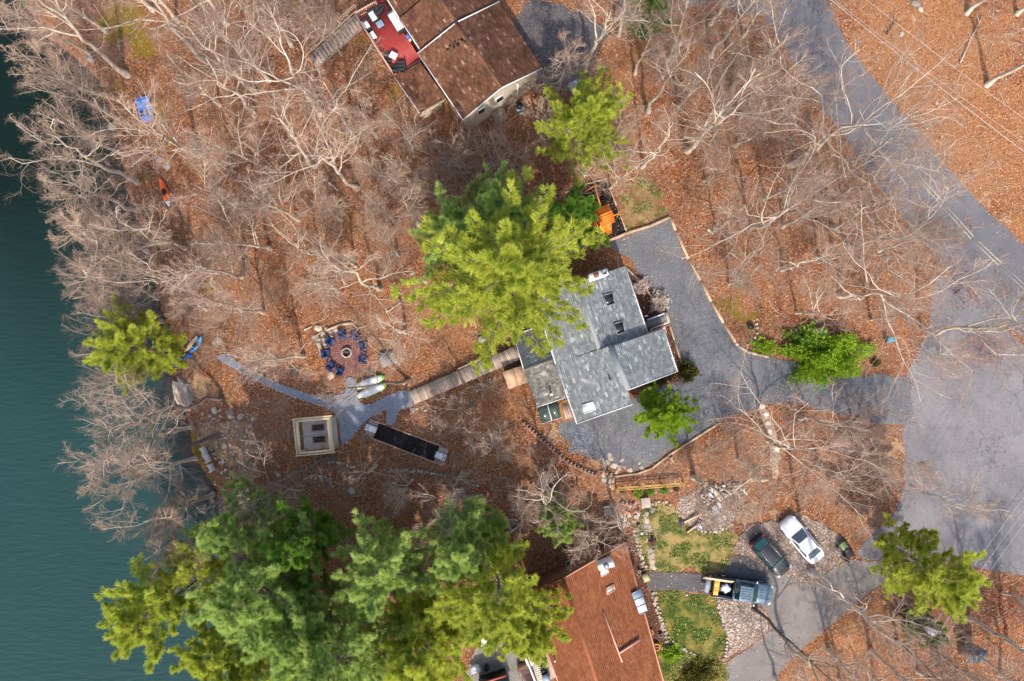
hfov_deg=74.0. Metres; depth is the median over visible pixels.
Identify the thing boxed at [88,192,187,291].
bare tree
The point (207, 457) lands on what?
lake chair
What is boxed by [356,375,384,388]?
paddle board
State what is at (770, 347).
leafy shrub
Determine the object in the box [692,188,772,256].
bare tree
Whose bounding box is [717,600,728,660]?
stone row
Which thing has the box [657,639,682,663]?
leafy shrub
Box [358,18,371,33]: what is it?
armchair
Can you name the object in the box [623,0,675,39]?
pine tree
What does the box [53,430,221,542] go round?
bare tree
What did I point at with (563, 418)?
side boards
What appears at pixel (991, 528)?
wire
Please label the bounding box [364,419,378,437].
pitching platform
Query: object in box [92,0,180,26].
bare tree
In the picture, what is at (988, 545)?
wire
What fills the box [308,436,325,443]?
swing seat
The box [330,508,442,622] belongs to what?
pine tree
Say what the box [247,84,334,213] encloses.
bare tree
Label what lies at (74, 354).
bare tree
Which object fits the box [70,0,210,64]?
bare tree
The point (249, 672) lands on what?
pine tree
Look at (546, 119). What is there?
bare tree
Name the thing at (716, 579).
lumber stack
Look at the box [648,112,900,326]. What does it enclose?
bare tree
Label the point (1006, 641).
bare tree
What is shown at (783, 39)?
bare tree
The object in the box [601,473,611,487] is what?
stone heap
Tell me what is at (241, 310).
bare tree
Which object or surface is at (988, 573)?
wire
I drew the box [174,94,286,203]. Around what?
bare tree
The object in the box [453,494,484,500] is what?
stone row
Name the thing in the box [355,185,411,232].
bare tree
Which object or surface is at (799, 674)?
bare tree
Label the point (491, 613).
pine tree
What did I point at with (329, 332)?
stone bank
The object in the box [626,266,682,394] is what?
entry bed
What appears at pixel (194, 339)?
tan canoe
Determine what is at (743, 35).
bare tree
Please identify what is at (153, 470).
bare tree
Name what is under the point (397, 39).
red deck
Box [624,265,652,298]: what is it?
entry edging
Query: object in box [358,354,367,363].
adirondack chair
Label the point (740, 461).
bare tree
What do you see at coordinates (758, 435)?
bare shrub
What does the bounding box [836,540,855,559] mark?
garden cart
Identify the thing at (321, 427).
swing seat
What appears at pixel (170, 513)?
bare tree
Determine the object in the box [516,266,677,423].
grey roofed house
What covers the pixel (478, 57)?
brown roofed house
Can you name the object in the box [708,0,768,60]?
bare tree
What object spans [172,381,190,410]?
shore slab
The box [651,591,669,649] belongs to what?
dry stone wall
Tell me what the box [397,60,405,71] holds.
armchair
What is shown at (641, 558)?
dry stone wall
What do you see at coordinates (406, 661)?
pine tree
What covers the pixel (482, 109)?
window
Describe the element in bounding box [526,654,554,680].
grey deck
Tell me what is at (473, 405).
bare tree
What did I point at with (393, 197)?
bare shrub
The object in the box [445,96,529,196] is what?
bare shrub
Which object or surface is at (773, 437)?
stepping path
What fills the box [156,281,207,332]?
bare tree
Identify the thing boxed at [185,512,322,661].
pine tree
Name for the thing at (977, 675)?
bare tree
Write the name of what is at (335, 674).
pine tree
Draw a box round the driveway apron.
[720,555,766,582]
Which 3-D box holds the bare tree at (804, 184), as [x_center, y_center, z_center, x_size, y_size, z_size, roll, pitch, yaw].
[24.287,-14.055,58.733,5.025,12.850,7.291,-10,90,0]
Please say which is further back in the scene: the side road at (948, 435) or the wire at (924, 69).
the side road at (948, 435)
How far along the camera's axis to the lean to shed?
63.25 m
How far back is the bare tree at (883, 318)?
59.52 m
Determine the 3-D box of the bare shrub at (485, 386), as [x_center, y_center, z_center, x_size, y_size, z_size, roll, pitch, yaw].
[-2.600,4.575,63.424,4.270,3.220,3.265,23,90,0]
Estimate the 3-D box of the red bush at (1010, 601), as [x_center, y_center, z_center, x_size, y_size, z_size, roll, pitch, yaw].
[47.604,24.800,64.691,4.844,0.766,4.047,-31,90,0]
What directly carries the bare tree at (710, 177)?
on the ground at (1004, 150)
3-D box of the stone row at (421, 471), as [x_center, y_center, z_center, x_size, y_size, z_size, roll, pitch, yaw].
[-9.018,12.617,64.976,5.553,0.351,0.601,5,90,0]
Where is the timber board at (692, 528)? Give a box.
[686,522,699,532]
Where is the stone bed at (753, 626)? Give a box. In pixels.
[719,600,768,655]
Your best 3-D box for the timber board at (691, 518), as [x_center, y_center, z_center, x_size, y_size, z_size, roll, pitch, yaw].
[17.147,16.944,64.760,1.663,0.260,0.160,-28,90,0]
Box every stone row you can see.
[310,476,333,486]
[328,461,354,468]
[388,488,431,498]
[389,469,445,477]
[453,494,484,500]
[463,480,478,486]
[640,500,670,505]
[672,640,695,655]
[701,523,733,532]
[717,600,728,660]
[747,318,758,345]
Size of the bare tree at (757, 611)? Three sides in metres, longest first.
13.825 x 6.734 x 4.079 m
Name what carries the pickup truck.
on the driveway apron
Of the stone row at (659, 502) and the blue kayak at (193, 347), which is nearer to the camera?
the stone row at (659, 502)
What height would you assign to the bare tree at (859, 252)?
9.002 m
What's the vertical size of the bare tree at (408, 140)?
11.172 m
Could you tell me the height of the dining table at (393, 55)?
0.725 m
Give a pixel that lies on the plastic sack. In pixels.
(725, 588)
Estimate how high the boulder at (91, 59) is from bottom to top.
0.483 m
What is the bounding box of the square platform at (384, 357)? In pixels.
[378,350,395,367]
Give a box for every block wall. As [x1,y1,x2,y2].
[522,421,596,476]
[601,469,611,476]
[621,500,635,507]
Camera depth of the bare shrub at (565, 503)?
63.30 m
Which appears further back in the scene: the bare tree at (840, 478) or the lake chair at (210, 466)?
the lake chair at (210, 466)
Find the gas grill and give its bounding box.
[540,668,550,680]
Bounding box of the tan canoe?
[185,335,197,350]
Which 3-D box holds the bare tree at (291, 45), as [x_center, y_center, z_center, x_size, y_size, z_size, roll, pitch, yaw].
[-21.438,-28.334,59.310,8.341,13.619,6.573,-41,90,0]
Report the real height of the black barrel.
0.630 m
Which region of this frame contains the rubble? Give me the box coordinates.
[702,481,748,509]
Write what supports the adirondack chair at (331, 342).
on the brick patio
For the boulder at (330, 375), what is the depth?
65.37 m
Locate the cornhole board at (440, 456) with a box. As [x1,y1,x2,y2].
[434,451,446,460]
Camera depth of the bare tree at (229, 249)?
56.82 m
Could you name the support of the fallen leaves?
on the ground at (1004, 150)
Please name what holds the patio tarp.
on the paved yard at (511, 663)
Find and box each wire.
[831,0,1022,150]
[836,1,1021,140]
[867,0,1021,116]
[929,486,1023,617]
[934,498,1023,624]
[942,511,1023,628]
[945,526,1022,638]
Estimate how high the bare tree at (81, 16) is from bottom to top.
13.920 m
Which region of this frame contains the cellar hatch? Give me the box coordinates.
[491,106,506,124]
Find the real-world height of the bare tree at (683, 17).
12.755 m
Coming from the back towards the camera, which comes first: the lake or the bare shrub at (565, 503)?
the lake
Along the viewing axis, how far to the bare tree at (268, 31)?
54.47 m
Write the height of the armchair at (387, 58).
0.820 m
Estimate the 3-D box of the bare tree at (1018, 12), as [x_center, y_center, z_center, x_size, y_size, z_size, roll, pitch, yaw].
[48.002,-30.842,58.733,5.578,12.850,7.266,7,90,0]
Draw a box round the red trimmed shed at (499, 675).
[479,668,508,680]
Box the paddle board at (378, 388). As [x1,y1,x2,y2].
[357,384,386,397]
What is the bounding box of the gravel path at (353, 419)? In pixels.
[216,354,412,443]
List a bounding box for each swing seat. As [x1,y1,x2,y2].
[307,423,324,431]
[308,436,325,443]
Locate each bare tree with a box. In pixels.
[0,0,90,56]
[0,0,130,78]
[0,27,108,109]
[0,109,140,208]
[12,0,109,38]
[14,50,121,124]
[18,93,124,171]
[35,162,141,215]
[44,188,145,251]
[45,182,168,274]
[47,211,154,306]
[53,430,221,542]
[58,363,224,491]
[59,280,164,356]
[60,239,160,328]
[68,320,167,379]
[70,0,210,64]
[74,326,165,413]
[80,428,199,516]
[82,74,201,175]
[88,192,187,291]
[90,385,193,488]
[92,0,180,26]
[93,483,215,578]
[98,247,206,324]
[140,0,154,12]
[142,0,229,64]
[142,221,258,318]
[144,483,229,582]
[156,0,258,95]
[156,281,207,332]
[158,32,275,122]
[164,49,221,108]
[167,151,250,232]
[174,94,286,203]
[179,123,245,183]
[184,0,281,32]
[184,275,266,346]
[186,187,275,291]
[189,0,284,94]
[193,3,335,117]
[194,431,335,542]
[221,0,307,55]
[223,166,309,227]
[225,331,323,389]
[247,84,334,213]
[247,88,373,207]
[257,195,335,275]
[264,0,334,47]
[272,36,389,144]
[288,248,347,309]
[290,169,350,238]
[294,0,361,54]
[303,226,425,338]
[310,360,411,420]
[315,239,363,284]
[338,85,396,153]
[338,454,401,494]
[340,303,433,375]
[347,144,390,191]
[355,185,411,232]
[355,215,416,281]
[376,150,438,199]
[378,171,440,236]
[380,91,439,157]
[382,466,418,520]
[409,157,465,210]
[410,483,493,570]
[418,383,496,454]
[434,459,492,507]
[463,417,517,468]
[506,454,609,537]
[507,492,551,542]
[520,95,559,149]
[531,28,608,106]
[554,155,612,200]
[559,127,599,178]
[560,519,634,569]
[571,0,654,68]
[586,491,674,555]
[588,0,665,43]
[592,141,650,196]
[601,88,659,157]
[613,100,701,186]
[620,0,686,75]
[641,0,733,64]
[642,32,707,113]
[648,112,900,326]
[656,39,796,176]
[660,47,725,109]
[674,455,776,534]
[688,146,752,203]
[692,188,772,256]
[696,344,898,536]
[707,0,761,26]
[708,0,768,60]
[717,0,809,116]
[723,29,829,123]
[723,213,795,282]
[726,90,805,153]
[727,261,762,296]
[729,439,785,511]
[740,22,988,205]
[741,0,787,38]
[751,607,871,680]
[762,129,839,217]
[765,672,784,680]
[766,64,839,127]
[771,230,859,296]
[779,632,880,680]
[780,170,862,243]
[794,66,973,309]
[794,267,855,333]
[798,376,879,465]
[801,448,897,509]
[807,568,956,674]
[815,171,1011,434]
[816,237,883,278]
[817,54,965,186]
[818,167,926,263]
[825,646,895,680]
[847,146,997,318]
[848,424,944,502]
[868,647,974,680]
[869,291,929,333]
[877,198,980,265]
[881,460,1018,527]
[895,639,972,680]
[902,529,951,587]
[908,613,976,664]
[915,669,975,680]
[921,266,1023,397]
[929,645,1019,680]
[964,0,1020,20]
[964,612,1023,653]
[973,649,1023,680]
[984,16,1023,87]
[1000,591,1023,626]
[1001,638,1023,663]
[1014,7,1023,15]
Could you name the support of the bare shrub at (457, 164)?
on the ground at (1004, 150)
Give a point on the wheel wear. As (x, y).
(584, 438)
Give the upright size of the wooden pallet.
0.132 m
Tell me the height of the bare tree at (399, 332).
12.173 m
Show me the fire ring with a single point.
(346, 355)
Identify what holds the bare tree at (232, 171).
on the ground at (1004, 150)
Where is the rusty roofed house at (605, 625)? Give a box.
[503,538,663,680]
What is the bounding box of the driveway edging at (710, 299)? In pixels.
[670,218,768,357]
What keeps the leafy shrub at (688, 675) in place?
on the ground at (1004, 150)
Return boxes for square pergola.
[292,415,338,456]
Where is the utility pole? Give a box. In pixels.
[893,592,944,639]
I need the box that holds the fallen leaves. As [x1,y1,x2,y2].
[80,0,1023,680]
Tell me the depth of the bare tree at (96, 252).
57.09 m
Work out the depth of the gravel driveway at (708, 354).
64.97 m
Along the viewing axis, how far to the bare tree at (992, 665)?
58.94 m
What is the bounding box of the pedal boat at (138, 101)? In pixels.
[135,96,153,121]
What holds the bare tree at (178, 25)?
on the ground at (1004, 150)
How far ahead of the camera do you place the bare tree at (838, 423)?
57.59 m
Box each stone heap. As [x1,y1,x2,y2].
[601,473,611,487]
[602,453,644,474]
[619,514,638,527]
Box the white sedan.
[779,515,825,565]
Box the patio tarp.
[470,664,481,673]
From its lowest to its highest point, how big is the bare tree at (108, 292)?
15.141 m
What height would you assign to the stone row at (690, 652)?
0.198 m
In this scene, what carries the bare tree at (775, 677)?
on the ground at (1004, 150)
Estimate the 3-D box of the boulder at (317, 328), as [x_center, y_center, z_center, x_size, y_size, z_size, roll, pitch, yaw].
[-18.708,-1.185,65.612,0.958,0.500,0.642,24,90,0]
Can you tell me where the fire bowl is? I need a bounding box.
[747,323,753,329]
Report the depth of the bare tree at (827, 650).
59.78 m
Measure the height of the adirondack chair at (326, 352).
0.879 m
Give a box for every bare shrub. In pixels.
[184,330,245,376]
[214,27,276,74]
[233,163,310,219]
[299,263,355,314]
[366,161,423,234]
[412,125,486,195]
[413,113,503,197]
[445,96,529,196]
[462,367,509,405]
[481,121,537,171]
[503,54,540,105]
[532,478,585,537]
[577,126,637,185]
[677,426,736,484]
[713,417,775,466]
[840,406,883,445]
[845,385,910,439]
[925,331,987,382]
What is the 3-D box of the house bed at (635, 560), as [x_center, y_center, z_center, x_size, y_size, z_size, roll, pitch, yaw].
[12.389,24.160,64.970,1.903,0.001,12.093,-16,90,0]
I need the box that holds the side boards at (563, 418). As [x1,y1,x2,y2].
[559,399,572,421]
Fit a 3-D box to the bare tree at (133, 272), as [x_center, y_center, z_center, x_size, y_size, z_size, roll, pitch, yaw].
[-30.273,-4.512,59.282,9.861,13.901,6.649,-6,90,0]
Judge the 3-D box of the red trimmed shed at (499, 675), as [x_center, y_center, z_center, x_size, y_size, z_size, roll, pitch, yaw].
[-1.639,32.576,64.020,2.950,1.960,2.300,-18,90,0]
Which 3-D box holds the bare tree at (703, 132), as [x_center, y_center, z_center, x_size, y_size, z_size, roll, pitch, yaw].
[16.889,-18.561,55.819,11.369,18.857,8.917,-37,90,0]
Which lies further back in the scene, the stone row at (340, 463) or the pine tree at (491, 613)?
the stone row at (340, 463)
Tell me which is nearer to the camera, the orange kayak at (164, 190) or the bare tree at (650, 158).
the bare tree at (650, 158)
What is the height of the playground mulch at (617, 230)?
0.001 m
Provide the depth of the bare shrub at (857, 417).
63.70 m
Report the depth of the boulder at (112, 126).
66.57 m
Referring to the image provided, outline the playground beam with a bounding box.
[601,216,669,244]
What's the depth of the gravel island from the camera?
64.94 m
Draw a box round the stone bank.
[312,327,337,354]
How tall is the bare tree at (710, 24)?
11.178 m
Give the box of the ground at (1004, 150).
[28,0,1023,680]
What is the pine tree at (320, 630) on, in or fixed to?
on the ground at (1004, 150)
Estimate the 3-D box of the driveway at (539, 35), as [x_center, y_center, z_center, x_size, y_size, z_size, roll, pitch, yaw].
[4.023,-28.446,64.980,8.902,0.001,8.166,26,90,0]
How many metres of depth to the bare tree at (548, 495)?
55.11 m
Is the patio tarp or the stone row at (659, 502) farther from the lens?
the stone row at (659, 502)
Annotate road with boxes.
[754,0,1023,336]
[857,275,1023,574]
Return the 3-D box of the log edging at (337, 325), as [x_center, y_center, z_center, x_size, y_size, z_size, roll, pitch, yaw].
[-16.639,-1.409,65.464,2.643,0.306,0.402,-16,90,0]
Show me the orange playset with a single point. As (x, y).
(605, 220)
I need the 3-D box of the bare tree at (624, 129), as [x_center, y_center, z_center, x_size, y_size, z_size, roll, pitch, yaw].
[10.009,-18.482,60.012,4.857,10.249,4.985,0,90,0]
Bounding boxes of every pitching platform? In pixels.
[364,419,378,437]
[434,447,448,465]
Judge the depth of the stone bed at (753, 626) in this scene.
64.94 m
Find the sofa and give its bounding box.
[386,9,405,34]
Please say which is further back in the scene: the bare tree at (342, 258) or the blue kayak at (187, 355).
the blue kayak at (187, 355)
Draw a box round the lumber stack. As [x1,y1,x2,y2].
[703,577,733,582]
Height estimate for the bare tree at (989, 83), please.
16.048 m
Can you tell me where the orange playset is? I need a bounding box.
[582,185,619,234]
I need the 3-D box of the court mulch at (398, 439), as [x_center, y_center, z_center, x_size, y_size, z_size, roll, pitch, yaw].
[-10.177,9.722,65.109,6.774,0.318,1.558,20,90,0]
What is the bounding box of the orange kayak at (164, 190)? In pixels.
[158,177,170,205]
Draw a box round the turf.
[620,178,731,680]
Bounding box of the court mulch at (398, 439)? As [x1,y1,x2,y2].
[373,424,439,460]
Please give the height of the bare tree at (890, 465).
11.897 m
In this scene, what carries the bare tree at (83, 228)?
on the ground at (1004, 150)
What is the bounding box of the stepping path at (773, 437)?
[759,408,780,478]
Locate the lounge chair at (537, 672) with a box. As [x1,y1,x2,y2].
[532,664,542,680]
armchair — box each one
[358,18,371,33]
[366,8,378,23]
[374,2,384,16]
[382,52,391,63]
[390,64,398,73]
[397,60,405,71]
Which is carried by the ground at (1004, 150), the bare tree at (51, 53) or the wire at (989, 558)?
the bare tree at (51, 53)
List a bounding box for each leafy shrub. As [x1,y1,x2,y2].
[632,489,642,498]
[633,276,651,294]
[645,373,676,386]
[645,487,654,495]
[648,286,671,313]
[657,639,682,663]
[659,486,668,494]
[676,656,723,680]
[677,359,701,382]
[749,334,780,356]
[772,321,876,389]
[779,322,831,359]
[870,357,881,367]
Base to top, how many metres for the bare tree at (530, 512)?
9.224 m
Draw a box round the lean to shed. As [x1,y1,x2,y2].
[503,366,527,388]
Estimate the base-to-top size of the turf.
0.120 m
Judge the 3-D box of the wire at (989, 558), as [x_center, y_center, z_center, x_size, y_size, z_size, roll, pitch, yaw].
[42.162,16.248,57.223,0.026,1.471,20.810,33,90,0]
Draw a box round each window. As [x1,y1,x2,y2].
[477,106,485,114]
[495,94,503,103]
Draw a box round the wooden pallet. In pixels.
[411,523,423,534]
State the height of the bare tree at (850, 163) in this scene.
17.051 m
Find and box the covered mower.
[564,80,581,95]
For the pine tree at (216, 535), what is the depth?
56.90 m
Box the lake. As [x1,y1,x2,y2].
[0,0,258,680]
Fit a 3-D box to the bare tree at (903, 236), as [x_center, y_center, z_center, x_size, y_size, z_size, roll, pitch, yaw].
[32.842,-8.211,56.353,12.463,17.832,10.554,38,90,0]
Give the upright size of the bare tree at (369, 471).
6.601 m
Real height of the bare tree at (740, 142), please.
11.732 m
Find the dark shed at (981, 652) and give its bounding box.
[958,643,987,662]
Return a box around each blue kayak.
[179,353,192,358]
[190,336,202,352]
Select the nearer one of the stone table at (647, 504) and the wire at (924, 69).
the wire at (924, 69)
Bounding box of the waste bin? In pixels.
[884,337,893,342]
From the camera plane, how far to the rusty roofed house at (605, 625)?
60.76 m
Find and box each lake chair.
[199,446,207,455]
[202,454,212,462]
[206,463,216,472]
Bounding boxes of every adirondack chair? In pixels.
[320,350,330,357]
[324,336,334,346]
[325,361,336,370]
[335,367,343,376]
[337,329,346,338]
[350,331,359,340]
[358,342,368,350]
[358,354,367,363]
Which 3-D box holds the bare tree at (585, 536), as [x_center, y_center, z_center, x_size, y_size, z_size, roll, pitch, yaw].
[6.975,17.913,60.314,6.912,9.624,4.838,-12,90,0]
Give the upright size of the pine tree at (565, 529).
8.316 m
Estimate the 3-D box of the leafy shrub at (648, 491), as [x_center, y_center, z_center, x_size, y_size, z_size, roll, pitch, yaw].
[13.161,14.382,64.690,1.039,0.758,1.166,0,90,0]
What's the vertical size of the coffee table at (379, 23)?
0.445 m
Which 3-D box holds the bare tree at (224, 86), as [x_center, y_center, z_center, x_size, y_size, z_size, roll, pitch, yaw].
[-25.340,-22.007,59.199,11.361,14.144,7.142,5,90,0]
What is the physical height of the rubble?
0.449 m
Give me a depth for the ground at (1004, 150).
65.00 m
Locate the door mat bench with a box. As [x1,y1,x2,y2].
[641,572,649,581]
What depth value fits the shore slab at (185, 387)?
66.23 m
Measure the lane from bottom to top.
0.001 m
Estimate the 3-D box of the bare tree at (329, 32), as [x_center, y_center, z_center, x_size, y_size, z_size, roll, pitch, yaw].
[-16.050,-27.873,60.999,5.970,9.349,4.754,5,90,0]
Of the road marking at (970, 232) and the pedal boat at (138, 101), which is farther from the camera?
the pedal boat at (138, 101)
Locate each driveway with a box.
[513,0,610,91]
[558,219,912,470]
[717,550,906,680]
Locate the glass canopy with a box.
[536,401,561,423]
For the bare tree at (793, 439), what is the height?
14.933 m
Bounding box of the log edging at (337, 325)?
[326,322,352,330]
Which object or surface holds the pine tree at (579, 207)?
on the ground at (1004, 150)
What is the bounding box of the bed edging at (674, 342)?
[668,323,680,361]
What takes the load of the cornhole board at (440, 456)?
on the pitching platform at (442, 450)
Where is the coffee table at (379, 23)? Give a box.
[376,20,384,29]
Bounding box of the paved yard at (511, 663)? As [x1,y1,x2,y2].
[467,637,539,680]
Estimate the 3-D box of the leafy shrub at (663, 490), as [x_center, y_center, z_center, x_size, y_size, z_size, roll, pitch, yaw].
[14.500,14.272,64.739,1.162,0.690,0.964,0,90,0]
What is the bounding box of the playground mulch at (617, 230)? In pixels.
[565,181,625,242]
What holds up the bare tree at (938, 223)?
on the ground at (1004, 150)
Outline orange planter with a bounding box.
[654,642,660,650]
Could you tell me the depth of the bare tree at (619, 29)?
57.38 m
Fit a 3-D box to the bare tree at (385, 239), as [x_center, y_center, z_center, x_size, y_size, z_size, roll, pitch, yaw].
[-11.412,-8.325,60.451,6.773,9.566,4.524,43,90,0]
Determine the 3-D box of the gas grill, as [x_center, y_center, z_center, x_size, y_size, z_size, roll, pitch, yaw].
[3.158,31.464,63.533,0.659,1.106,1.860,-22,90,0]
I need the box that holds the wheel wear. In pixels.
[568,425,596,454]
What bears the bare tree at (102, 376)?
on the ground at (1004, 150)
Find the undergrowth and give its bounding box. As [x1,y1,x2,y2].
[87,0,871,680]
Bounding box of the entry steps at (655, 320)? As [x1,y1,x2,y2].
[643,312,669,330]
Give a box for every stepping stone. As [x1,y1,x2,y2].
[646,547,653,552]
[648,553,654,559]
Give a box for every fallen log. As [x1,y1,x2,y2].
[887,8,904,34]
[960,11,984,62]
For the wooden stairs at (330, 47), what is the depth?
64.52 m
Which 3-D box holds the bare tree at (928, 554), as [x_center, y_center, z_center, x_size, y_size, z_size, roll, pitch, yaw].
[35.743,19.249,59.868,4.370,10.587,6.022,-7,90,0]
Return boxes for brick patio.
[323,329,369,375]
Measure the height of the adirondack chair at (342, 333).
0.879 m
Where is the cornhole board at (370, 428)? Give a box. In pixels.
[364,424,377,432]
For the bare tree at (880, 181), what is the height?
16.081 m
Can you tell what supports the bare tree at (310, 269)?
on the ground at (1004, 150)
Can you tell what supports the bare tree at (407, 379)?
on the ground at (1004, 150)
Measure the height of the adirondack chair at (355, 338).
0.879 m
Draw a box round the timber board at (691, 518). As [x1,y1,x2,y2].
[684,514,699,522]
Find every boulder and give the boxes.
[87,56,94,62]
[108,122,116,130]
[163,163,170,169]
[211,407,216,413]
[226,409,233,417]
[237,413,243,419]
[314,325,322,331]
[328,371,333,379]
[348,487,354,494]
[911,0,919,6]
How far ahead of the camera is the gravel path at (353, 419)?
65.45 m
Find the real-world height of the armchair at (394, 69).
0.820 m
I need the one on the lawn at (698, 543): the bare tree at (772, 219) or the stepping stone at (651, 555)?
the stepping stone at (651, 555)
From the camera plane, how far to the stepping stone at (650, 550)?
64.95 m
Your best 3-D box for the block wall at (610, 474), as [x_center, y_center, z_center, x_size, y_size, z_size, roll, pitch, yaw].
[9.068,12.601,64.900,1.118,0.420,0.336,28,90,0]
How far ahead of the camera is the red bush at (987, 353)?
64.19 m
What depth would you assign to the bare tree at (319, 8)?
58.87 m
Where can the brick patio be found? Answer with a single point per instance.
(339, 360)
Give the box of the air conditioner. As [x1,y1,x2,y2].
[513,101,525,115]
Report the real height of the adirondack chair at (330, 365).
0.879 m
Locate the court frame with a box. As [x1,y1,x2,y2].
[370,421,441,462]
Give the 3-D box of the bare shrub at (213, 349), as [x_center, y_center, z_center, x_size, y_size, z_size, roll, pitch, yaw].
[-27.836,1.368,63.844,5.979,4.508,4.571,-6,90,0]
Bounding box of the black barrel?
[483,664,488,671]
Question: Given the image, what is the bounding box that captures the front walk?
[647,572,709,593]
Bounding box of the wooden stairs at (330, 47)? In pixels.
[305,4,362,67]
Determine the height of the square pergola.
2.390 m
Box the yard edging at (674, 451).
[611,422,719,489]
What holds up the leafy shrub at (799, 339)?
on the ground at (1004, 150)
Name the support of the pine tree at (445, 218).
on the ground at (1004, 150)
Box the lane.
[618,0,756,15]
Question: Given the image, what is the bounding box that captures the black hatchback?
[748,533,791,577]
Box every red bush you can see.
[929,264,992,308]
[956,334,1011,367]
[985,582,1023,625]
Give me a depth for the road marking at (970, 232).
64.97 m
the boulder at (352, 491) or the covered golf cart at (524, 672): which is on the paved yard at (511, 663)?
the covered golf cart at (524, 672)
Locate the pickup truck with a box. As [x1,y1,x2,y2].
[704,574,773,605]
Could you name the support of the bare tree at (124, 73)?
on the ground at (1004, 150)
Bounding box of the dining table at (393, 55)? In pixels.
[389,51,398,61]
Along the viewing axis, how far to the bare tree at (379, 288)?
57.37 m
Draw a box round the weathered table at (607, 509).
[603,505,610,515]
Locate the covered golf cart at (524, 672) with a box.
[517,662,535,680]
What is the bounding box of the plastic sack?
[721,583,730,592]
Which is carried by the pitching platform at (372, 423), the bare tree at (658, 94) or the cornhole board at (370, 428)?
the cornhole board at (370, 428)
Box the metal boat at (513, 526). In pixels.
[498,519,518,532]
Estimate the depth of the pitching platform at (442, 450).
64.83 m
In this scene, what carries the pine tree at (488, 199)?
on the ground at (1004, 150)
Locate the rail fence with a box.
[616,482,685,493]
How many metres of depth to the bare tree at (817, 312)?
59.28 m
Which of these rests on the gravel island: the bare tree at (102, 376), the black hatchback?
the black hatchback
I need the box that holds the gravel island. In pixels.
[733,513,849,584]
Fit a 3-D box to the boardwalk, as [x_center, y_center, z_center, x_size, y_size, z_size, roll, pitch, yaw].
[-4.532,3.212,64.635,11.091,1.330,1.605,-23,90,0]
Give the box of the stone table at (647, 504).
[641,497,650,507]
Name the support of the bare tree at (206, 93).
on the ground at (1004, 150)
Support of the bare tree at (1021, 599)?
on the ground at (1004, 150)
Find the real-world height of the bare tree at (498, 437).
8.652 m
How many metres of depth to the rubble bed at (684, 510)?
64.96 m
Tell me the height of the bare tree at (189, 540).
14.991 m
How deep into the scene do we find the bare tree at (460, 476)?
60.09 m
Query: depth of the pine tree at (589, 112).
55.99 m
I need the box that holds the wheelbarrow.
[649,533,656,549]
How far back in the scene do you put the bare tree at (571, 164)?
60.63 m
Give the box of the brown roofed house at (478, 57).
[386,0,541,129]
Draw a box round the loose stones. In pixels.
[191,358,765,657]
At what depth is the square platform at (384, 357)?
65.02 m
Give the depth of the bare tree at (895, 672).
59.03 m
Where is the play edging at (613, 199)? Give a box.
[565,179,626,231]
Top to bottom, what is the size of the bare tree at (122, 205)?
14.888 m
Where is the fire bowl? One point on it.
(750, 326)
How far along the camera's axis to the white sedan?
63.94 m
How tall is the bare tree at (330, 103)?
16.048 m
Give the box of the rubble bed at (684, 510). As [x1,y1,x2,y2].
[675,489,735,531]
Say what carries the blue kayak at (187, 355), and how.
on the ground at (1004, 150)
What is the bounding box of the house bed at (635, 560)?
[622,531,662,652]
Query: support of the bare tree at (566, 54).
on the ground at (1004, 150)
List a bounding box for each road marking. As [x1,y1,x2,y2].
[910,170,1023,288]
[914,169,1023,283]
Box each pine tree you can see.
[81,294,188,396]
[92,535,234,673]
[167,591,274,680]
[181,470,290,565]
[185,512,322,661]
[212,612,329,680]
[232,567,350,680]
[251,494,354,583]
[259,579,408,680]
[292,649,370,680]
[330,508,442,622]
[357,581,486,680]
[384,650,460,680]
[389,164,606,375]
[407,181,491,282]
[409,495,515,593]
[420,519,552,658]
[440,160,555,239]
[482,570,574,667]
[533,66,634,187]
[534,492,584,548]
[542,181,610,257]
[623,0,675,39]
[632,381,699,448]
[869,511,992,624]
[900,606,951,649]
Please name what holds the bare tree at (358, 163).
on the ground at (1004, 150)
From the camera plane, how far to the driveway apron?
64.96 m
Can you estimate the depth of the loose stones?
65.37 m
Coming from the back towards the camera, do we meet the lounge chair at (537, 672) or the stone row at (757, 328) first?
the stone row at (757, 328)
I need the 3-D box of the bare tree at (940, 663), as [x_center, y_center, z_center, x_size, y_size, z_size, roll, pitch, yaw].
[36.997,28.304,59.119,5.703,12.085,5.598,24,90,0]
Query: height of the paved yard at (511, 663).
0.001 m
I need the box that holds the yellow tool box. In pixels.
[712,580,719,594]
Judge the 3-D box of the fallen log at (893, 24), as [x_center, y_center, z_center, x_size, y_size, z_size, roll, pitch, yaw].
[36.262,-30.351,64.806,2.313,0.183,1.618,-43,90,0]
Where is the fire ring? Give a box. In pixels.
[341,348,351,357]
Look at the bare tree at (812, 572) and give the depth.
51.43 m
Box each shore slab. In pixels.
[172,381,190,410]
[177,375,194,403]
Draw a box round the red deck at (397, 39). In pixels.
[354,0,421,84]
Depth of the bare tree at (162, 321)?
56.12 m
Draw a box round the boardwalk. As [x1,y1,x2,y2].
[409,346,519,403]
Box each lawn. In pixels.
[617,172,666,235]
[634,502,738,573]
[652,590,726,658]
[659,651,726,680]
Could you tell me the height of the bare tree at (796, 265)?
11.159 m
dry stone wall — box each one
[633,530,647,570]
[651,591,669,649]

